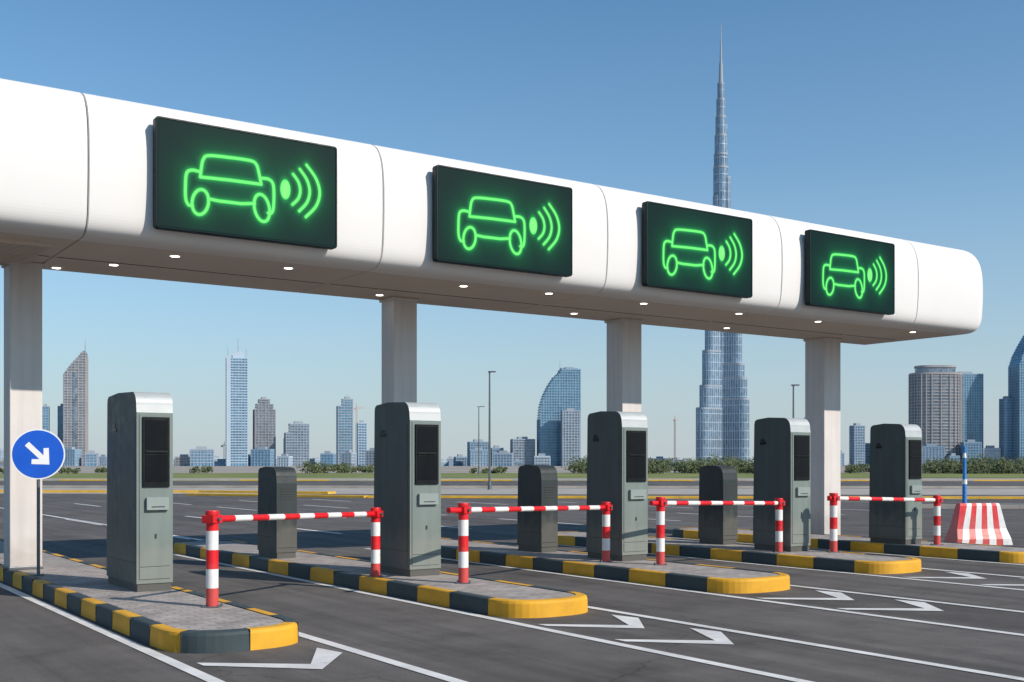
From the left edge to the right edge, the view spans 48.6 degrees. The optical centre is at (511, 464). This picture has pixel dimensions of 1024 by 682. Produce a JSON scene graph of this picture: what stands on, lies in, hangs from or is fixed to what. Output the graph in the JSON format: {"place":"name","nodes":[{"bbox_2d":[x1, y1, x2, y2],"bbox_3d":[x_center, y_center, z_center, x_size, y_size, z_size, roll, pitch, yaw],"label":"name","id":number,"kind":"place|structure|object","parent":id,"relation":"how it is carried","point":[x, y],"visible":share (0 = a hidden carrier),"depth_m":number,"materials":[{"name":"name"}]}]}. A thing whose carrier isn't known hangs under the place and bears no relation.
{"place":"outdoors","nodes":[
{"label":"outdoors","id":0,"kind":"place"},
{"bbox_2d":[0,448,3,460],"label":"building","id":1,"kind":"structure","parent":0,"point":[1,454],"depth_m":2115.65,"materials":[{"name":"blue glass"}]},
{"bbox_2d":[42,404,49,430],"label":"skyscraper","id":2,"kind":"structure","parent":0,"point":[45,417],"depth_m":1698.34,"materials":[{"name":"blue glass"}]},
{"bbox_2d":[58,404,62,442],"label":"skyscraper","id":3,"kind":"structure","parent":0,"point":[60,422],"depth_m":1726.93,"materials":[{"name":"blue glass"}]},
{"bbox_2d":[62,447,81,465],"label":"building","id":4,"kind":"structure","parent":0,"point":[73,457],"depth_m":1589.59,"materials":[{"name":"blue glass"}]},
{"bbox_2d":[63,339,87,465],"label":"skyscraper","id":5,"kind":"structure","parent":0,"point":[75,404],"depth_m":1690.66,"materials":[{"name":"grey glass"}]},
{"bbox_2d":[85,450,98,465],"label":"building","id":6,"kind":"structure","parent":0,"point":[91,457],"depth_m":1591.32,"materials":[{"name":"blue glass"}]},
{"bbox_2d":[99,455,106,465],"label":"building","id":7,"kind":"structure","parent":0,"point":[102,460],"depth_m":2196.78,"materials":[{"name":"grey glass"}]},
{"bbox_2d":[175,454,189,465],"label":"building","id":8,"kind":"structure","parent":0,"point":[183,460],"depth_m":1736.05,"materials":[{"name":"blue glass"}]},
{"bbox_2d":[190,446,213,465],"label":"building","id":9,"kind":"structure","parent":0,"point":[201,455],"depth_m":1545.88,"materials":[{"name":"blue glass"}]},
{"bbox_2d":[214,459,225,465],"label":"building","id":10,"kind":"structure","parent":0,"point":[220,462],"depth_m":1726.05,"materials":[{"name":"blue glass"}]},
{"bbox_2d":[226,349,247,465],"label":"skyscraper","id":11,"kind":"structure","parent":0,"point":[236,408],"depth_m":1690.27,"materials":[{"name":"blue glass"}]},
{"bbox_2d":[248,454,250,465],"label":"building","id":12,"kind":"structure","parent":0,"point":[249,460],"depth_m":1741.62,"materials":[{"name":"blue glass"}]},
{"bbox_2d":[251,447,273,465],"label":"building","id":13,"kind":"structure","parent":0,"point":[262,456],"depth_m":1560.80,"materials":[{"name":"blue glass"}]},
{"bbox_2d":[253,397,275,465],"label":"skyscraper","id":14,"kind":"structure","parent":0,"point":[264,423],"depth_m":1700.69,"materials":[{"name":"grey glass"}]},
{"bbox_2d":[277,454,292,465],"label":"building","id":15,"kind":"structure","parent":0,"point":[284,460],"depth_m":1646.21,"materials":[{"name":"grey glass"}]},
{"bbox_2d":[283,421,309,465],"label":"skyscraper","id":16,"kind":"structure","parent":0,"point":[296,442],"depth_m":1691.60,"materials":[{"name":"grey glass"}]},
{"bbox_2d":[320,451,335,465],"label":"building","id":17,"kind":"structure","parent":0,"point":[328,457],"depth_m":1644.60,"materials":[{"name":"blue glass"}]},
{"bbox_2d":[336,396,352,464],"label":"skyscraper","id":18,"kind":"structure","parent":0,"point":[344,426],"depth_m":1694.09,"materials":[{"name":"teal glass"}]},
{"bbox_2d":[341,450,355,465],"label":"building","id":19,"kind":"structure","parent":0,"point":[348,456],"depth_m":1541.35,"materials":[{"name":"blue glass"}]},
{"bbox_2d":[365,448,373,465],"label":"building","id":20,"kind":"structure","parent":0,"point":[369,456],"depth_m":1677.34,"materials":[{"name":"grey glass"}]},
{"bbox_2d":[441,459,448,465],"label":"building","id":21,"kind":"structure","parent":0,"point":[444,463],"depth_m":1753.71,"materials":[{"name":"blue glass"}]},
{"bbox_2d":[447,456,453,465],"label":"building","id":22,"kind":"structure","parent":0,"point":[450,459],"depth_m":2172.04,"materials":[{"name":"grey glass"}]},
{"bbox_2d":[454,454,466,465],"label":"building","id":23,"kind":"structure","parent":0,"point":[460,460],"depth_m":1739.15,"materials":[{"name":"blue glass"}]},
{"bbox_2d":[467,439,488,465],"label":"skyscraper","id":24,"kind":"structure","parent":0,"point":[474,444],"depth_m":1694.68,"materials":[{"name":"blue glass"}]},
{"bbox_2d":[469,448,487,465],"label":"building","id":25,"kind":"structure","parent":0,"point":[473,457],"depth_m":1649.92,"materials":[{"name":"blue glass"}]},
{"bbox_2d":[491,445,503,465],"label":"skyscraper","id":26,"kind":"structure","parent":0,"point":[496,449],"depth_m":1703.50,"materials":[{"name":"blue glass"}]},
{"bbox_2d":[494,450,513,465],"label":"building","id":27,"kind":"structure","parent":0,"point":[503,458],"depth_m":1592.43,"materials":[{"name":"blue glass"}]},
{"bbox_2d":[0,494,1023,681],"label":"plaza asphalt","id":28,"kind":"structure","parent":0,"point":[39,643],"depth_m":11.53,"materials":[{"name":"grey asphalt"}]},
{"bbox_2d":[0,539,298,653],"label":"traffic island","id":29,"kind":"structure","parent":28,"relation":"on","point":[176,619],"depth_m":11.14,"materials":[{"name":"grey concrete"}]},
{"bbox_2d":[1,262,44,569],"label":"canopy column","id":30,"kind":"structure","parent":29,"relation":"on","point":[22,347],"depth_m":15.51,"materials":[{"name":"paint"}]},
{"bbox_2d":[0,78,982,344],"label":"toll canopy","id":31,"kind":"object","parent":30,"relation":"on","point":[76,180],"visible":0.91,"depth_m":16.30,"materials":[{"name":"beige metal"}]},
{"bbox_2d":[153,116,336,249],"bbox_3d":[-3.466,-3.610,14.782,2.450,1.380,0.360,0,0,-34],"label":"lane status sign","id":32,"kind":"object","parent":31,"relation":"attached to","point":[213,180],"visible":1,"depth_m":14.57,"materials":[{"name":"grey metal"}]},
{"bbox_2d":[432,165,572,276],"bbox_3d":[-0.168,-3.610,17.045,2.450,1.380,0.360,0,0,-34],"label":"lane status sign","id":33,"kind":"object","parent":31,"relation":"attached to","point":[489,220],"visible":1,"depth_m":16.84,"materials":[{"name":"grey metal"}]},
{"bbox_2d":[642,201,752,297],"bbox_3d":[3.097,-3.610,19.286,2.450,1.380,0.360,0,0,-34],"label":"lane status sign","id":34,"kind":"object","parent":31,"relation":"attached to","point":[693,250],"visible":1,"depth_m":19.08,"materials":[{"name":"grey metal"}]},
{"bbox_2d":[805,229,894,314],"bbox_3d":[6.329,-3.610,21.503,2.450,1.380,0.360,0,0,-34],"label":"lane status sign","id":35,"kind":"object","parent":31,"relation":"attached to","point":[848,273],"visible":1,"depth_m":21.30,"materials":[{"name":"grey metal"}]},
{"bbox_2d":[11,429,64,575],"bbox_3d":[-6.118,0.482,14.661,0.650,1.895,0.140,0,0,-18],"label":"traffic sign","id":36,"kind":"object","parent":29,"relation":"on","point":[38,454],"visible":1,"depth_m":14.64,"materials":[{"name":"blue metal"}]},
{"bbox_2d":[107,392,172,591],"bbox_3d":[-4.379,0.291,13.333,0.415,2.274,1.298,0,0,-34],"label":"ticket machine","id":37,"kind":"object","parent":29,"relation":"on","point":[139,491],"visible":1,"depth_m":12.89,"materials":[{"name":"grey paint"}]},
{"bbox_2d":[201,507,382,607],"bbox_3d":[-2.383,0.944,12.973,0.232,0.972,3.557,0,0,23],"label":"boom barrier","id":38,"kind":"object","parent":29,"relation":"on","point":[212,519],"visible":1,"depth_m":11.76,"materials":[{"name":"red metal"}]},
{"bbox_2d":[173,540,587,617],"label":"traffic island","id":39,"kind":"structure","parent":28,"relation":"on","point":[492,597],"depth_m":13.83,"materials":[{"name":"grey concrete"}]},
{"bbox_2d":[257,467,296,558],"bbox_3d":[-3.663,0.726,17.682,0.333,1.404,0.776,0,0,-34],"label":"control cabinet","id":40,"kind":"object","parent":39,"relation":"on","point":[277,494],"visible":0.97,"depth_m":17.42,"materials":[{"name":"grey metal"}]},
{"bbox_2d":[374,402,440,576],"bbox_3d":[-1.382,0.301,15.001,0.465,2.254,1.058,0,0,-34],"label":"ticket machine","id":41,"kind":"object","parent":39,"relation":"on","point":[407,468],"visible":0.93,"depth_m":14.67,"materials":[{"name":"grey paint"}]},
{"bbox_2d":[379,296,418,403],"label":"canopy column","id":42,"kind":"structure","parent":28,"relation":"on","point":[399,349],"depth_m":18.84,"materials":[{"name":"paint"}]},
{"bbox_2d":[0,495,1023,681],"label":"road marking","id":43,"kind":"object","parent":28,"relation":"on","point":[322,658],"visible":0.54,"depth_m":11.06,"materials":[{"name":"white paint"}]},
{"bbox_2d":[185,493,1023,498],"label":"kerb","id":44,"kind":"structure","parent":28,"relation":"on","point":[649,497],"depth_m":54.51,"materials":[{"name":"yellow paint"}]},
{"bbox_2d":[441,538,789,593],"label":"traffic island","id":45,"kind":"structure","parent":28,"relation":"on","point":[703,577],"depth_m":15.88,"materials":[{"name":"grey concrete"}]},
{"bbox_2d":[446,502,612,583],"bbox_3d":[0.349,0.944,15.146,0.245,0.972,4.007,0,0,33],"label":"boom barrier","id":46,"kind":"object","parent":45,"relation":"on","point":[462,510],"visible":1,"depth_m":14.23,"materials":[{"name":"red metal"}]},
{"bbox_2d":[517,465,557,552],"bbox_3d":[0.418,0.711,18.839,0.333,1.434,0.706,0,0,-34],"label":"control cabinet","id":47,"kind":"object","parent":45,"relation":"on","point":[537,531],"visible":1,"depth_m":18.62,"materials":[{"name":"grey metal"}]},
{"bbox_2d":[586,411,647,560],"bbox_3d":[1.608,0.306,17.271,0.505,2.244,0.918,0,0,-34],"label":"ticket machine","id":48,"kind":"object","parent":45,"relation":"on","point":[617,460],"visible":0.98,"depth_m":16.98,"materials":[{"name":"grey paint"}]},
{"bbox_2d":[604,318,643,411],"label":"canopy column","id":49,"kind":"structure","parent":28,"relation":"on","point":[623,364],"depth_m":21.60,"materials":[{"name":"paint"}]},
{"bbox_2d":[558,531,920,573],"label":"traffic island","id":50,"kind":"structure","parent":28,"relation":"on","point":[863,563],"depth_m":18.21,"materials":[{"name":"grey concrete"}]},
{"bbox_2d":[649,497,785,564],"bbox_3d":[3.216,0.944,17.385,0.250,0.972,3.582,0,0,44],"label":"boom barrier","id":51,"kind":"object","parent":50,"relation":"on","point":[660,503],"visible":1,"depth_m":16.82,"materials":[{"name":"red metal"}]},
{"bbox_2d":[698,465,737,544],"bbox_3d":[3.746,0.716,20.661,0.363,1.424,0.646,0,0,-34],"label":"control cabinet","id":52,"kind":"object","parent":50,"relation":"on","point":[717,524],"visible":1,"depth_m":20.47,"materials":[{"name":"grey metal"}]},
{"bbox_2d":[753,418,810,551],"bbox_3d":[4.547,0.316,19.069,0.485,2.224,0.898,0,0,-34],"label":"ticket machine","id":53,"kind":"object","parent":50,"relation":"on","point":[782,457],"visible":1,"depth_m":18.81,"materials":[{"name":"grey paint"}]},
{"bbox_2d":[803,337,841,534],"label":"canopy column","id":54,"kind":"structure","parent":28,"relation":"on","point":[822,385],"depth_m":24.79,"materials":[{"name":"paint"}]},
{"bbox_2d":[672,527,1023,562],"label":"traffic island","id":55,"kind":"structure","parent":28,"relation":"on","point":[984,552],"depth_m":20.18,"materials":[{"name":"grey concrete"}]},
{"bbox_2d":[827,493,942,552],"bbox_3d":[6.421,0.944,19.408,3.098,0.972,0.247,0,0,-36],"label":"boom barrier","id":56,"kind":"object","parent":55,"relation":"on","point":[834,498],"visible":1,"depth_m":19.22,"materials":[{"name":"red metal"}]},
{"bbox_2d":[869,424,921,544],"bbox_3d":[7.027,0.336,20.747,0.475,2.184,0.858,0,0,-34],"label":"ticket machine","id":57,"kind":"object","parent":55,"relation":"on","point":[895,460],"visible":1,"depth_m":20.52,"materials":[{"name":"grey paint"}]},
{"bbox_2d":[962,446,966,502],"bbox_3d":[9.450,0.600,23.700,0.360,2.000,0.360,0,0,0],"label":"marker pole","id":58,"kind":"object","parent":28,"relation":"on","point":[964,488],"visible":0.62,"depth_m":23.67,"materials":[{"name":"blue metal"}]},
{"bbox_2d":[922,504,1023,508],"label":"kerb","id":59,"kind":"structure","parent":28,"relation":"on","point":[954,505],"depth_m":41.65,"materials":[{"name":"concrete"}]},
{"bbox_2d":[944,503,1012,544],"bbox_3d":[9.400,1.185,22.900,1.200,0.830,0.520,0,0,-8],"label":"plastic road barrier","id":60,"kind":"object","parent":28,"relation":"on","point":[978,523],"visible":0.95,"depth_m":22.76,"materials":[{"name":"plastic"}]},
{"bbox_2d":[0,488,1023,494],"bbox_3d":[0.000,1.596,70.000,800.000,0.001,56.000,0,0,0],"label":"verge","id":61,"kind":"structure","parent":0,"point":[745,491],"depth_m":71.03,"materials":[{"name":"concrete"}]},
{"bbox_2d":[0,490,335,493],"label":"kerb","id":62,"kind":"structure","parent":61,"relation":"on","point":[204,491],"depth_m":65.59,"materials":[{"name":"yellow paint"}]},
{"bbox_2d":[487,371,495,489],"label":"street lamp","id":63,"kind":"object","parent":61,"relation":"on","point":[489,468],"visible":1,"depth_m":73.45,"materials":[{"name":"grey metal"}]},
{"bbox_2d":[791,384,799,417],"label":"street lamp","id":64,"kind":"object","parent":61,"relation":"on","point":[793,385],"visible":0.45,"depth_m":72.95,"materials":[{"name":"grey metal"}]},
{"bbox_2d":[0,481,1023,485],"bbox_3d":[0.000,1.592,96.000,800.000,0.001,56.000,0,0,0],"label":"cross road","id":65,"kind":"structure","parent":0,"point":[565,483],"depth_m":97.67,"materials":[{"name":"grey asphalt"}]},
{"bbox_2d":[0,465,1023,488],"bbox_3d":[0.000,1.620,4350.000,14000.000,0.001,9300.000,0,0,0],"label":"ground","id":66,"kind":"structure","parent":0,"point":[255,469],"depth_m":408.62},
{"bbox_2d":[357,420,366,465],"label":"skyscraper","id":67,"kind":"structure","parent":66,"relation":"on","point":[361,437],"depth_m":1712.18,"materials":[{"name":"blue glass"}]},
{"bbox_2d":[0,453,1023,473],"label":"tree line","id":68,"kind":"object","parent":66,"relation":"on","point":[975,466],"visible":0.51,"depth_m":216.27,"materials":[{"name":"green plant"}]},
{"bbox_2d":[0,473,1023,477],"bbox_3d":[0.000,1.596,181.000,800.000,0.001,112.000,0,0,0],"label":"grass","id":69,"kind":"structure","parent":66,"relation":"on","point":[509,475],"depth_m":172.52,"materials":[{"name":"green plant"}]},
{"bbox_2d":[477,406,484,473],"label":"street lamp","id":70,"kind":"object","parent":69,"relation":"on","point":[478,438],"visible":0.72,"depth_m":194.93,"materials":[{"name":"grey metal"}]},
{"bbox_2d":[0,485,1023,487],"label":"kerb","id":71,"kind":"structure","parent":66,"relation":"on","point":[71,486],"depth_m":79.14,"materials":[{"name":"concrete"}]},
{"bbox_2d":[0,479,1023,480],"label":"kerb","id":72,"kind":"structure","parent":66,"relation":"on","point":[441,480],"depth_m":115.23,"materials":[{"name":"yellow paint"}]},
{"bbox_2d":[537,367,580,465],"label":"skyscraper","id":73,"kind":"structure","parent":66,"relation":"on","point":[562,391],"depth_m":1685.58,"materials":[{"name":"teal glass"}]},
{"bbox_2d":[673,418,675,460],"bbox_3d":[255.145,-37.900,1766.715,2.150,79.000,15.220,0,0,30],"label":"street lamp","id":74,"kind":"object","parent":66,"relation":"on","point":[674,420],"visible":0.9,"depth_m":1763.25,"materials":[{"name":"metal"}]},
{"bbox_2d":[946,453,959,461],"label":"building","id":75,"kind":"structure","parent":66,"relation":"on","point":[953,455],"depth_m":1668.80,"materials":[{"name":"blue glass"}]},
{"bbox_2d":[999,396,1013,462],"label":"skyscraper","id":76,"kind":"structure","parent":66,"relation":"on","point":[1006,424],"depth_m":1701.01,"materials":[{"name":"blue glass"}]},
{"bbox_2d":[0,478,1023,479],"bbox_3d":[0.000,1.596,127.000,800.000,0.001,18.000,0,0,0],"label":"verge","id":77,"kind":"structure","parent":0,"point":[586,478],"depth_m":134.18,"materials":[{"name":"plant"}]},
{"bbox_2d":[0,0,1023,464],"label":"sky","id":78,"kind":"structure","parent":0,"point":[900,119],"materials":[{"name":"blue"}]},
{"bbox_2d":[514,459,521,465],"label":"building","id":79,"kind":"structure","parent":0,"point":[517,462],"depth_m":1669.22,"materials":[{"name":"blue glass"}]},
{"bbox_2d":[510,437,534,465],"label":"skyscraper","id":80,"kind":"structure","parent":0,"point":[522,449],"depth_m":1693.08,"materials":[{"name":"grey glass"}]},
{"bbox_2d":[534,453,549,464],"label":"building","id":81,"kind":"structure","parent":0,"point":[541,459],"depth_m":1595.19,"materials":[{"name":"grey glass"}]},
{"bbox_2d":[561,408,579,465],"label":"skyscraper","id":82,"kind":"structure","parent":0,"point":[570,432],"depth_m":1661.73,"materials":[{"name":"grey glass"}]},
{"bbox_2d":[654,456,665,460],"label":"building","id":83,"kind":"structure","parent":0,"point":[659,457],"depth_m":2172.88,"materials":[{"name":"blue glass"}]},
{"bbox_2d":[696,29,748,462],"bbox_3d":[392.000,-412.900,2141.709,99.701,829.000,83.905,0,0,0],"label":"skyscraper","id":84,"kind":"structure","parent":0,"point":[722,419],"depth_m":2110.77,"materials":[{"name":"blue glass"}]},
{"bbox_2d":[840,453,843,465],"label":"building","id":85,"kind":"structure","parent":0,"point":[841,459],"depth_m":1559.96,"materials":[{"name":"blue glass"}]},
{"bbox_2d":[849,423,864,465],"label":"skyscraper","id":86,"kind":"structure","parent":0,"point":[856,443],"depth_m":1716.50,"materials":[{"name":"blue glass"}]},
{"bbox_2d":[865,443,869,465],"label":"building","id":87,"kind":"structure","parent":0,"point":[867,453],"depth_m":1750.57,"materials":[{"name":"blue glass"}]},
{"bbox_2d":[922,444,944,463],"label":"building","id":88,"kind":"structure","parent":0,"point":[930,451],"depth_m":1552.13,"materials":[{"name":"blue glass"}]},
{"bbox_2d":[908,365,961,457],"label":"skyscraper","id":89,"kind":"structure","parent":0,"point":[935,403],"depth_m":1682.07,"materials":[{"name":"grey glass"}]},
{"bbox_2d":[960,440,981,463],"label":"building","id":90,"kind":"structure","parent":0,"point":[972,446],"depth_m":1668.16,"materials":[{"name":"blue glass"}]},
{"bbox_2d":[960,372,983,447],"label":"skyscraper","id":91,"kind":"structure","parent":0,"point":[972,406],"depth_m":1724.60,"materials":[{"name":"teal glass"}]},
{"bbox_2d":[982,446,1000,460],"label":"building","id":92,"kind":"structure","parent":0,"point":[992,451],"depth_m":1708.48,"materials":[{"name":"blue glass"}]},
{"bbox_2d":[1008,336,1023,462],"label":"skyscraper","id":93,"kind":"structure","parent":0,"point":[1016,378],"depth_m":1689.87,"materials":[{"name":"teal glass"}]}
]}

